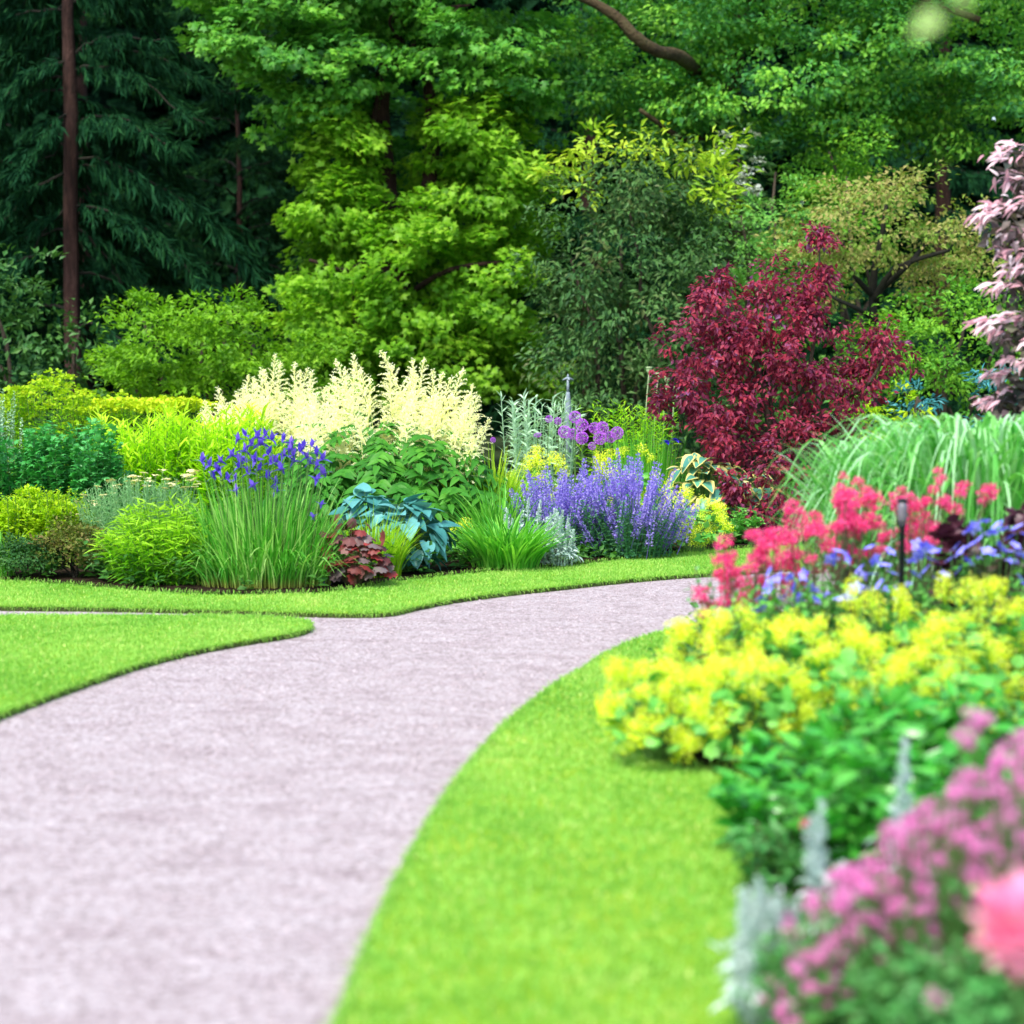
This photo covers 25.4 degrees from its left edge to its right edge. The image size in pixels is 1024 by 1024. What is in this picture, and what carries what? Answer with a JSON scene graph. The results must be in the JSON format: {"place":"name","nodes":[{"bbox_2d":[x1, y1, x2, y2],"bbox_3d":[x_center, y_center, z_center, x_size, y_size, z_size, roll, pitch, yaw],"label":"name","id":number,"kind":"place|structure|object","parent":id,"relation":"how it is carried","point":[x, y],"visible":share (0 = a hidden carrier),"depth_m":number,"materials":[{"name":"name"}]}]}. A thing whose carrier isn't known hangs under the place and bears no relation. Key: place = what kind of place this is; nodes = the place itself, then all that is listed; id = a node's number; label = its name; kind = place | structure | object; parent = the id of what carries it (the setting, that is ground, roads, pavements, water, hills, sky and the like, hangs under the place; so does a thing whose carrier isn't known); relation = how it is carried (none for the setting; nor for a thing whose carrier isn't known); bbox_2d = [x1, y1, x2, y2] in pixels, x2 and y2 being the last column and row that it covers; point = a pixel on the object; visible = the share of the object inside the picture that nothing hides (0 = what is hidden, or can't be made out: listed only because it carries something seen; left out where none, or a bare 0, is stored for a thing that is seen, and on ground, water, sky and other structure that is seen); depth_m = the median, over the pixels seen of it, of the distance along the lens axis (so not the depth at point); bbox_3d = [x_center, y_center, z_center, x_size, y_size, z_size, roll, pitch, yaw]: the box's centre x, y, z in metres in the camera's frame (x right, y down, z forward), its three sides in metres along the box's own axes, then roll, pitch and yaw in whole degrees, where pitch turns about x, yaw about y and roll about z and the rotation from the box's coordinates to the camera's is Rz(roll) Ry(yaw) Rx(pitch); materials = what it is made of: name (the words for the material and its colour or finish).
{"place":"outdoors","nodes":[
{"label":"outdoors","id":0,"kind":"place"},
{"bbox_2d":[0,611,315,719],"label":"lawn island","id":1,"kind":"structure","parent":0,"point":[207,650],"depth_m":12.10,"materials":[{"name":"green plant"}]},
{"bbox_2d":[1,470,828,592],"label":"planting bed","id":2,"kind":"object","parent":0,"point":[63,575],"visible":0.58,"depth_m":16.07,"materials":[{"name":"soil"}]},
{"bbox_2d":[0,483,56,563],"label":"spirea","id":3,"kind":"object","parent":2,"relation":"on","point":[12,513],"visible":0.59,"depth_m":17.05,"materials":[{"name":"yellow plant"}]},
{"bbox_2d":[0,532,68,576],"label":"shrub","id":4,"kind":"object","parent":2,"relation":"on","point":[20,548],"visible":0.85,"depth_m":16.07,"materials":[{"name":"green plant"}]},
{"bbox_2d":[0,425,73,532],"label":"delphinium","id":5,"kind":"object","parent":2,"relation":"on","point":[10,482],"visible":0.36,"depth_m":19.47,"materials":[{"name":"green plant"}]},
{"bbox_2d":[20,486,95,564],"bbox_3d":[-3.414,0.100,17.268,0.588,0.594,0.802,0,4,0],"label":"spirea","id":6,"kind":"object","parent":2,"relation":"on","point":[59,507],"visible":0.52,"depth_m":17.06,"materials":[{"name":"yellow plant"}]},
{"bbox_2d":[0,367,133,480],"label":"euphorbia","id":7,"kind":"object","parent":2,"relation":"on","point":[25,410],"visible":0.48,"depth_m":22.67,"materials":[{"name":"green plant"}]},
{"bbox_2d":[0,243,138,448],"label":"shrub","id":8,"kind":"object","parent":2,"relation":"on","point":[27,357],"visible":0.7,"depth_m":28.30,"materials":[{"name":"green plant"}]},
{"bbox_2d":[28,511,116,577],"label":"shrub","id":9,"kind":"object","parent":2,"relation":"on","point":[79,533],"visible":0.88,"depth_m":16.09,"materials":[{"name":"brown plant"}]},
{"bbox_2d":[20,417,135,526],"bbox_3d":[-3.783,-0.284,19.617,0.941,1.057,0.925,-2,4,-29],"label":"delphinium","id":10,"kind":"object","parent":2,"relation":"on","point":[90,467],"visible":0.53,"depth_m":19.39,"materials":[{"name":"green plant"}]},
{"bbox_2d":[73,469,202,571],"bbox_3d":[-2.750,0.070,16.724,0.959,0.770,0.792,0,4,0],"label":"yarrow","id":11,"kind":"object","parent":2,"relation":"on","point":[128,485],"visible":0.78,"depth_m":16.57,"materials":[{"name":"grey plant"}]},
{"bbox_2d":[89,399,203,520],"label":"willowy perennial","id":12,"kind":"object","parent":2,"relation":"on","point":[140,455],"visible":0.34,"depth_m":20.10,"materials":[{"name":"green plant"}]},
{"bbox_2d":[82,395,220,470],"bbox_3d":[-3.569,-0.559,22.625,1.354,1.219,1.078,0,4,0],"label":"golden spurge","id":13,"kind":"object","parent":2,"relation":"on","point":[127,403],"visible":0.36,"depth_m":22.37,"materials":[{"name":"yellow plant"}]},
{"bbox_2d":[84,492,220,585],"bbox_3d":[-2.424,0.211,15.806,1.086,0.697,1.015,0,4,0],"label":"willow leaf mound","id":14,"kind":"object","parent":2,"relation":"on","point":[142,540],"visible":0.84,"depth_m":15.59,"materials":[{"name":"green plant"}]},
{"bbox_2d":[156,401,286,525],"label":"willowy perennial","id":15,"kind":"object","parent":2,"relation":"on","point":[213,444],"visible":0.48,"depth_m":20.10,"materials":[{"name":"green plant"}]},
{"bbox_2d":[79,283,364,433],"bbox_3d":[-3.473,-1.395,26.486,3.342,2.535,2.738,-3,4,-35],"label":"shrub","id":16,"kind":"object","parent":2,"relation":"on","point":[147,361],"visible":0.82,"depth_m":26.11,"materials":[{"name":"green plant"}]},
{"bbox_2d":[144,427,374,588],"bbox_3d":[-1.699,-0.041,15.585,1.617,1.092,1.342,0,4,0],"label":"iris clump","id":17,"kind":"object","parent":2,"relation":"on","point":[247,546],"visible":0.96,"depth_m":15.42,"materials":[{"name":"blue plant"}]},
{"bbox_2d":[196,353,342,500],"bbox_3d":[-2.347,-0.571,21.581,1.563,1.882,1.811,0,4,0],"label":"goatsbeard","id":18,"kind":"object","parent":2,"relation":"on","point":[293,421],"visible":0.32,"depth_m":21.47,"materials":[{"name":"beige plant"}]},
{"bbox_2d":[310,514,397,585],"bbox_3d":[-1.098,0.259,15.664,0.599,0.482,0.498,2,4,25],"label":"heuchera","id":19,"kind":"object","parent":2,"relation":"on","point":[361,540],"visible":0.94,"depth_m":15.53,"materials":[{"name":"red plant"}]},
{"bbox_2d":[329,482,397,533],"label":"hosta","id":20,"kind":"object","parent":2,"relation":"on","point":[355,507],"visible":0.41,"depth_m":17.26,"materials":[{"name":"blue plant"}]},
{"bbox_2d":[171,0,590,435],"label":"maple tree","id":21,"kind":"object","parent":2,"relation":"on","point":[471,289],"visible":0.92,"depth_m":30.65,"materials":[{"name":"green plant"}]},
{"bbox_2d":[325,501,436,577],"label":"sedge","id":22,"kind":"object","parent":2,"relation":"on","point":[397,549],"visible":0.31,"depth_m":16.18,"materials":[{"name":"green plant"}]},
{"bbox_2d":[262,350,518,552],"bbox_3d":[-1.045,-0.413,18.994,2.280,1.886,2.764,0,4,0],"label":"goatsbeard","id":23,"kind":"object","parent":2,"relation":"on","point":[378,460],"visible":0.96,"depth_m":18.57,"materials":[{"name":"beige plant"}]},
{"bbox_2d":[0,541,808,1023],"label":"soil","id":24,"kind":"structure","parent":2,"relation":"on","point":[740,873],"depth_m":15.08,"materials":[{"name":"brown soil"}]},
{"bbox_2d":[356,493,462,571],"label":"hosta","id":25,"kind":"object","parent":2,"relation":"on","point":[433,528],"visible":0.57,"depth_m":16.49,"materials":[{"name":"blue plant"}]},
{"bbox_2d":[3,463,832,593],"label":"undergrowth","id":26,"kind":"object","parent":2,"relation":"on","point":[105,573],"visible":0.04,"depth_m":16.77,"materials":[{"name":"green plant"}]},
{"bbox_2d":[754,158,1022,439],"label":"bronze tree","id":27,"kind":"object","parent":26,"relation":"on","point":[873,291],"visible":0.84,"depth_m":26.61,"materials":[{"name":"green plant"}]},
{"bbox_2d":[429,442,557,506],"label":"sedge","id":28,"kind":"object","parent":2,"relation":"on","point":[510,482],"visible":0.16,"depth_m":18.82,"materials":[{"name":"green plant"}]},
{"bbox_2d":[444,472,554,530],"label":"daylily","id":29,"kind":"object","parent":2,"relation":"on","point":[494,512],"visible":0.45,"depth_m":17.93,"materials":[{"name":"green plant"}]},
{"bbox_2d":[445,506,586,569],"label":"daylily","id":30,"kind":"object","parent":2,"relation":"on","point":[515,548],"visible":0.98,"depth_m":16.83,"materials":[{"name":"green plant"}]},
{"bbox_2d":[506,444,571,513],"bbox_3d":[0.230,-0.179,19.739,0.660,0.831,0.635,0,4,0],"label":"ladys mantle","id":31,"kind":"object","parent":2,"relation":"on","point":[535,463],"visible":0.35,"depth_m":19.66,"materials":[{"name":"yellow plant"}]},
{"bbox_2d":[495,388,586,510],"bbox_3d":[0.241,-0.516,21.311,0.920,1.301,0.770,0,4,0],"label":"artemisia","id":32,"kind":"object","parent":2,"relation":"on","point":[527,441],"visible":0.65,"depth_m":21.21,"materials":[{"name":"green plant"}]},
{"bbox_2d":[501,458,617,554],"bbox_3d":[0.375,-0.004,18.099,0.989,0.852,0.887,0,4,0],"label":"catmint","id":33,"kind":"object","parent":2,"relation":"on","point":[561,498],"visible":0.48,"depth_m":17.89,"materials":[{"name":"purple plant"}]},
{"bbox_2d":[539,508,583,566],"bbox_3d":[0.350,0.200,17.147,0.369,0.469,0.389,1,4,21],"label":"lambs ear","id":34,"kind":"object","parent":2,"relation":"on","point":[566,552],"visible":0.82,"depth_m":17.11},
{"bbox_2d":[565,448,699,558],"bbox_3d":[0.951,-0.042,17.976,1.083,0.938,0.918,0,4,0],"label":"catmint","id":35,"kind":"object","parent":2,"relation":"on","point":[622,530],"visible":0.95,"depth_m":17.85,"materials":[{"name":"purple plant"}]},
{"bbox_2d":[504,114,763,475],"bbox_3d":[1.448,-2.555,27.902,3.124,4.673,3.262,0,4,0],"label":"rhododendron","id":36,"kind":"object","parent":2,"relation":"on","point":[601,291],"visible":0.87,"depth_m":27.54,"materials":[{"name":"green plant"}]},
{"bbox_2d":[601,398,678,480],"bbox_3d":[1.229,-0.505,21.819,0.812,1.215,0.613,0,4,0],"label":"phlox","id":37,"kind":"object","parent":2,"relation":"on","point":[645,427],"visible":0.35,"depth_m":21.71,"materials":[{"name":"green plant"}]},
{"bbox_2d":[597,412,692,532],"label":"grass clump","id":38,"kind":"object","parent":2,"relation":"on","point":[662,458],"visible":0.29,"depth_m":20.52,"materials":[{"name":"green plant"}]},
{"bbox_2d":[653,485,735,551],"bbox_3d":[1.470,0.053,18.419,0.708,0.538,0.691,0,4,0],"label":"ladys mantle","id":39,"kind":"object","parent":2,"relation":"on","point":[701,538],"visible":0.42,"depth_m":18.41,"materials":[{"name":"yellow plant"}]},
{"bbox_2d":[659,453,746,528],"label":"hosta","id":40,"kind":"object","parent":2,"relation":"on","point":[693,464],"visible":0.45,"depth_m":19.80,"materials":[{"name":"green plant"}]},
{"bbox_2d":[688,506,764,543],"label":"leafy clump","id":41,"kind":"object","parent":2,"relation":"on","point":[733,521],"visible":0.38,"depth_m":19.19,"materials":[{"name":"green plant"}]},
{"bbox_2d":[667,114,811,473],"bbox_3d":[3.077,-2.911,30.902,2.018,4.942,2.647,0,4,0],"label":"white flowering shrub","id":42,"kind":"object","parent":2,"relation":"on","point":[770,166],"visible":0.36,"depth_m":30.63,"materials":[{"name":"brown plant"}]},
{"bbox_2d":[682,166,857,480],"bbox_3d":[3.366,-2.422,29.539,2.261,4.152,2.462,0,4,0],"label":"shrub","id":43,"kind":"object","parent":2,"relation":"on","point":[747,272],"visible":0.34,"depth_m":29.31,"materials":[{"name":"green plant"}]},
{"bbox_2d":[646,220,924,535],"bbox_3d":[2.363,-1.148,20.255,2.348,2.910,1.688,-2,4,-33],"label":"red maple","id":44,"kind":"object","parent":2,"relation":"on","point":[742,341],"visible":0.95,"depth_m":20.16,"materials":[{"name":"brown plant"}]},
{"bbox_2d":[761,112,931,455],"bbox_3d":[4.543,-2.912,30.795,2.385,4.958,2.483,1,4,19],"label":"shrub","id":45,"kind":"object","parent":2,"relation":"on","point":[845,164],"visible":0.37,"depth_m":30.68,"materials":[{"name":"green plant"}]},
{"bbox_2d":[817,268,1023,432],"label":"shrub","id":46,"kind":"object","parent":2,"relation":"on","point":[945,380],"visible":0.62,"depth_m":25.21,"materials":[{"name":"green plant"}]},
{"bbox_2d":[0,544,833,1023],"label":"gravel path","id":47,"kind":"structure","parent":0,"point":[128,970],"depth_m":8.17,"materials":[{"name":"grey gravel"}]},
{"bbox_2d":[7,427,865,470],"bbox_3d":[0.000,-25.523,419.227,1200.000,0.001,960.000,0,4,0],"label":"ground","id":48,"kind":"structure","parent":0,"point":[497,444],"depth_m":41.17,"materials":[{"name":"brown soil"}]},
{"bbox_2d":[0,0,181,436],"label":"conifer tree","id":49,"kind":"object","parent":48,"relation":"on","point":[12,133],"visible":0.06,"depth_m":39.73,"materials":[{"name":"green plant"}]},
{"bbox_2d":[0,2,227,436],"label":"conifer tree","id":50,"kind":"object","parent":48,"relation":"on","point":[92,30],"visible":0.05,"depth_m":42.47,"materials":[{"name":"green plant"}]},
{"bbox_2d":[0,0,296,462],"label":"spruce tree","id":51,"kind":"object","parent":48,"relation":"on","point":[23,27],"visible":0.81,"depth_m":32.65,"materials":[{"name":"green plant"}]},
{"bbox_2d":[59,0,439,437],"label":"conifer tree","id":52,"kind":"object","parent":48,"relation":"on","point":[238,148],"visible":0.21,"depth_m":38.45,"materials":[{"name":"green plant"}]},
{"bbox_2d":[0,543,822,617],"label":"lawn strip","id":53,"kind":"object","parent":48,"relation":"on","point":[114,609],"visible":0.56,"depth_m":14.67,"materials":[{"name":"green plant"}]},
{"bbox_2d":[0,0,1023,440],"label":"woods","id":54,"kind":"object","parent":48,"relation":"on","point":[154,112],"visible":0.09,"depth_m":50.70,"materials":[{"name":"green plant"}]},
{"bbox_2d":[425,0,765,450],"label":"conifer tree","id":55,"kind":"object","parent":48,"relation":"on","point":[548,131],"visible":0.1,"depth_m":40.65,"materials":[{"name":"green plant"}]},
{"bbox_2d":[519,0,1023,468],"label":"oak tree","id":56,"kind":"object","parent":48,"relation":"on","point":[730,29],"visible":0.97,"depth_m":31.47,"materials":[{"name":"green plant"}]},
{"bbox_2d":[765,0,1023,441],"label":"conifer tree","id":57,"kind":"object","parent":48,"relation":"on","point":[976,176],"visible":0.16,"depth_m":39.48,"materials":[{"name":"green plant"}]},
{"bbox_2d":[316,611,828,1023],"bbox_3d":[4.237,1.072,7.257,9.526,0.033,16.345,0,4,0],"label":"lawn","id":58,"kind":"structure","parent":0,"point":[501,1011],"depth_m":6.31,"materials":[{"name":"green plant"}]},
{"bbox_2d":[639,621,1018,1023],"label":"planting bed","id":59,"kind":"object","parent":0,"point":[699,757],"visible":0.16,"depth_m":8.58,"materials":[{"name":"soil"}]},
{"bbox_2d":[592,650,723,764],"bbox_3d":[0.566,0.734,8.696,0.524,0.415,0.591,0,4,0],"label":"ladys mantle","id":60,"kind":"object","parent":59,"relation":"on","point":[649,693],"visible":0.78,"depth_m":8.60,"materials":[{"name":"yellow plant"}]},
{"bbox_2d":[655,601,785,740],"bbox_3d":[0.827,0.631,9.100,0.549,0.568,0.544,0,4,0],"label":"ladys mantle","id":61,"kind":"object","parent":59,"relation":"on","point":[714,642],"visible":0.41,"depth_m":9.05,"materials":[{"name":"yellow plant"}]},
{"bbox_2d":[683,525,810,674],"bbox_3d":[1.052,0.457,10.162,0.586,0.823,0.500,0,4,0],"label":"red valerian","id":62,"kind":"object","parent":59,"relation":"on","point":[760,553],"visible":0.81,"depth_m":10.05,"materials":[{"name":"pink plant"}]},
{"bbox_2d":[677,649,832,764],"bbox_3d":[0.924,0.732,8.546,0.625,0.438,0.588,0,4,0],"label":"ladys mantle","id":63,"kind":"object","parent":59,"relation":"on","point":[726,694],"visible":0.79,"depth_m":8.45,"materials":[{"name":"yellow plant"}]},
{"bbox_2d":[707,875,805,1023],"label":"lambs ear","id":64,"kind":"object","parent":59,"relation":"on","point":[762,919],"visible":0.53,"depth_m":5.13},
{"bbox_2d":[697,765,855,859],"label":"leafy perennial","id":65,"kind":"object","parent":59,"relation":"on","point":[749,800],"visible":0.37,"depth_m":7.08,"materials":[{"name":"green plant"}]},
{"bbox_2d":[726,805,849,889],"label":"perennials","id":66,"kind":"object","parent":59,"relation":"on","point":[762,846],"visible":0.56,"depth_m":6.56,"materials":[{"name":"green plant"}]},
{"bbox_2d":[729,922,854,1023],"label":"pink campion","id":67,"kind":"object","parent":59,"relation":"on","point":[778,1009],"visible":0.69,"depth_m":4.82,"materials":[{"name":"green plant"}]},
{"bbox_2d":[718,608,871,723],"bbox_3d":[1.138,0.650,9.163,0.674,0.520,0.547,0,4,0],"label":"ladys mantle","id":68,"kind":"object","parent":59,"relation":"on","point":[786,639],"visible":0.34,"depth_m":9.09,"materials":[{"name":"yellow plant"}]},
{"bbox_2d":[729,549,863,686],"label":"blue geranium","id":69,"kind":"object","parent":59,"relation":"on","point":[831,559],"visible":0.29,"depth_m":9.77,"materials":[{"name":"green plant"}]},
{"bbox_2d":[748,862,882,1019],"bbox_3d":[0.719,1.023,5.016,0.364,0.557,0.377,-4,5,-44],"label":"pink campion","id":70,"kind":"object","parent":59,"relation":"on","point":[778,961],"visible":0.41,"depth_m":4.98,"materials":[{"name":"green plant"}]},
{"bbox_2d":[619,595,1023,1023],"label":"undergrowth","id":71,"kind":"object","parent":59,"relation":"on","point":[824,978],"visible":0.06,"depth_m":6.61,"materials":[{"name":"green plant"}]},
{"bbox_2d":[753,471,898,672],"bbox_3d":[1.416,0.335,10.235,0.640,1.032,0.562,-2,4,-30],"label":"red valerian","id":72,"kind":"object","parent":59,"relation":"on","point":[849,516],"visible":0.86,"depth_m":10.15,"materials":[{"name":"pink plant"}]},
{"bbox_2d":[721,697,933,811],"bbox_3d":[1.085,0.866,7.659,0.789,0.447,0.655,0,4,0],"label":"leafy perennial","id":73,"kind":"object","parent":59,"relation":"on","point":[765,764],"visible":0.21,"depth_m":7.57,"materials":[{"name":"green plant"}]},
{"bbox_2d":[795,798,868,935],"bbox_3d":[0.821,0.951,5.867,0.196,0.389,0.238,0,4,0],"label":"lambs ear","id":74,"kind":"object","parent":59,"relation":"on","point":[818,862],"visible":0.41,"depth_m":5.87},
{"bbox_2d":[780,628,918,752],"bbox_3d":[1.279,0.695,8.557,0.542,0.509,0.507,3,5,38],"label":"ladys mantle","id":75,"kind":"object","parent":59,"relation":"on","point":[843,676],"visible":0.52,"depth_m":8.51,"materials":[{"name":"yellow plant"}]},
{"bbox_2d":[772,820,971,1023],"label":"pink campion","id":76,"kind":"object","parent":59,"relation":"on","point":[871,919],"visible":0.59,"depth_m":4.82,"materials":[{"name":"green plant"}]},
{"bbox_2d":[744,436,1005,637],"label":"silver grass","id":77,"kind":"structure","parent":59,"relation":"on","point":[833,479],"depth_m":11.51,"materials":[{"name":"plant"}]},
{"bbox_2d":[787,574,973,729],"bbox_3d":[1.518,0.580,9.149,0.835,0.662,0.578,0,4,0],"label":"ladys mantle","id":78,"kind":"object","parent":59,"relation":"on","point":[885,642],"visible":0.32,"depth_m":9.19,"materials":[{"name":"yellow plant"}]},
{"bbox_2d":[817,537,950,701],"bbox_3d":[1.612,0.492,9.857,0.618,0.766,0.503,0,4,0],"label":"blue geranium","id":79,"kind":"object","parent":59,"relation":"on","point":[922,548],"visible":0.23,"depth_m":9.79,"materials":[{"name":"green plant"}]},
{"bbox_2d":[865,736,928,887],"bbox_3d":[1.050,0.872,6.167,0.209,0.510,0.210,0,4,0],"label":"lambs ear","id":80,"kind":"object","parent":59,"relation":"on","point":[897,811],"visible":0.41,"depth_m":6.22},
{"bbox_2d":[776,706,1023,899],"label":"leafy perennial","id":81,"kind":"object","parent":59,"relation":"on","point":[867,796],"visible":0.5,"depth_m":6.55,"materials":[{"name":"green plant"}]},
{"bbox_2d":[816,766,998,1023],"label":"pink campion","id":82,"kind":"object","parent":59,"relation":"on","point":[943,945],"visible":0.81,"depth_m":4.73,"materials":[{"name":"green plant"}]},
{"bbox_2d":[800,674,1023,814],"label":"leafy perennial","id":83,"kind":"object","parent":59,"relation":"on","point":[871,710],"visible":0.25,"depth_m":7.39,"materials":[{"name":"green plant"}]},
{"bbox_2d":[804,411,1023,644],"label":"silver grass","id":84,"kind":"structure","parent":59,"relation":"on","point":[930,438],"depth_m":11.16,"materials":[{"name":"plant"}]},
{"bbox_2d":[829,465,1000,661],"bbox_3d":[1.844,0.307,10.375,0.764,1.049,0.576,-2,4,-30],"label":"red valerian","id":85,"kind":"object","parent":59,"relation":"on","point":[924,526],"visible":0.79,"depth_m":10.34,"materials":[{"name":"pink plant"}]},
{"bbox_2d":[836,949,1023,1023],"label":"green undergrowth","id":86,"kind":"object","parent":59,"relation":"on","point":[935,1008],"visible":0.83,"depth_m":4.57,"materials":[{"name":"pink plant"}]},
{"bbox_2d":[876,612,1023,758],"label":"ladys mantle","id":87,"kind":"object","parent":59,"relation":"on","point":[927,682],"visible":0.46,"depth_m":8.24,"materials":[{"name":"yellow plant"}]},
{"bbox_2d":[880,704,1023,978],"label":"pink campion","id":88,"kind":"object","parent":59,"relation":"on","point":[973,816],"visible":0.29,"depth_m":4.99,"materials":[{"name":"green plant"}]},
{"bbox_2d":[885,678,1023,840],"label":"leafy perennial","id":89,"kind":"object","parent":59,"relation":"on","point":[951,691],"visible":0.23,"depth_m":7.22,"materials":[{"name":"green plant"}]},
{"bbox_2d":[887,571,1023,730],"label":"ladys mantle","id":90,"kind":"object","parent":59,"relation":"on","point":[974,637],"visible":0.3,"depth_m":8.99,"materials":[{"name":"yellow plant"}]},
{"bbox_2d":[923,513,991,659],"bbox_3d":[1.971,0.429,10.018,0.319,0.852,0.409,0,4,0],"label":"dark heuchera","id":91,"kind":"object","parent":59,"relation":"on","point":[952,529],"visible":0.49,"depth_m":9.99,"materials":[{"name":"purple plant"}]},
{"bbox_2d":[897,729,1023,1023],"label":"pink campion","id":92,"kind":"object","parent":59,"relation":"on","point":[999,861],"visible":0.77,"depth_m":4.64,"materials":[{"name":"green plant"}]},
{"bbox_2d":[909,519,1023,711],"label":"blue geranium","id":93,"kind":"object","parent":59,"relation":"on","point":[973,528],"visible":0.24,"depth_m":9.74,"materials":[{"name":"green plant"}]},
{"bbox_2d":[955,575,1023,718],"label":"ladys mantle","id":94,"kind":"object","parent":59,"relation":"on","point":[1017,661],"visible":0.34,"depth_m":8.93,"materials":[{"name":"yellow plant"}]},
{"bbox_2d":[961,139,1023,429],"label":"variegated tree","id":95,"kind":"object","parent":59,"relation":"on","point":[1004,404],"visible":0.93,"depth_m":12.41,"materials":[{"name":"pink plant"}]},
{"bbox_2d":[963,866,1023,1023],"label":"peony","id":96,"kind":"object","parent":59,"relation":"on","point":[1000,920],"visible":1,"depth_m":3.33,"materials":[{"name":"pink plant"}]},
{"bbox_2d":[986,504,1023,640],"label":"dark heuchera","id":97,"kind":"object","parent":59,"relation":"on","point":[1014,517],"visible":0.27,"depth_m":10.03,"materials":[{"name":"purple plant"}]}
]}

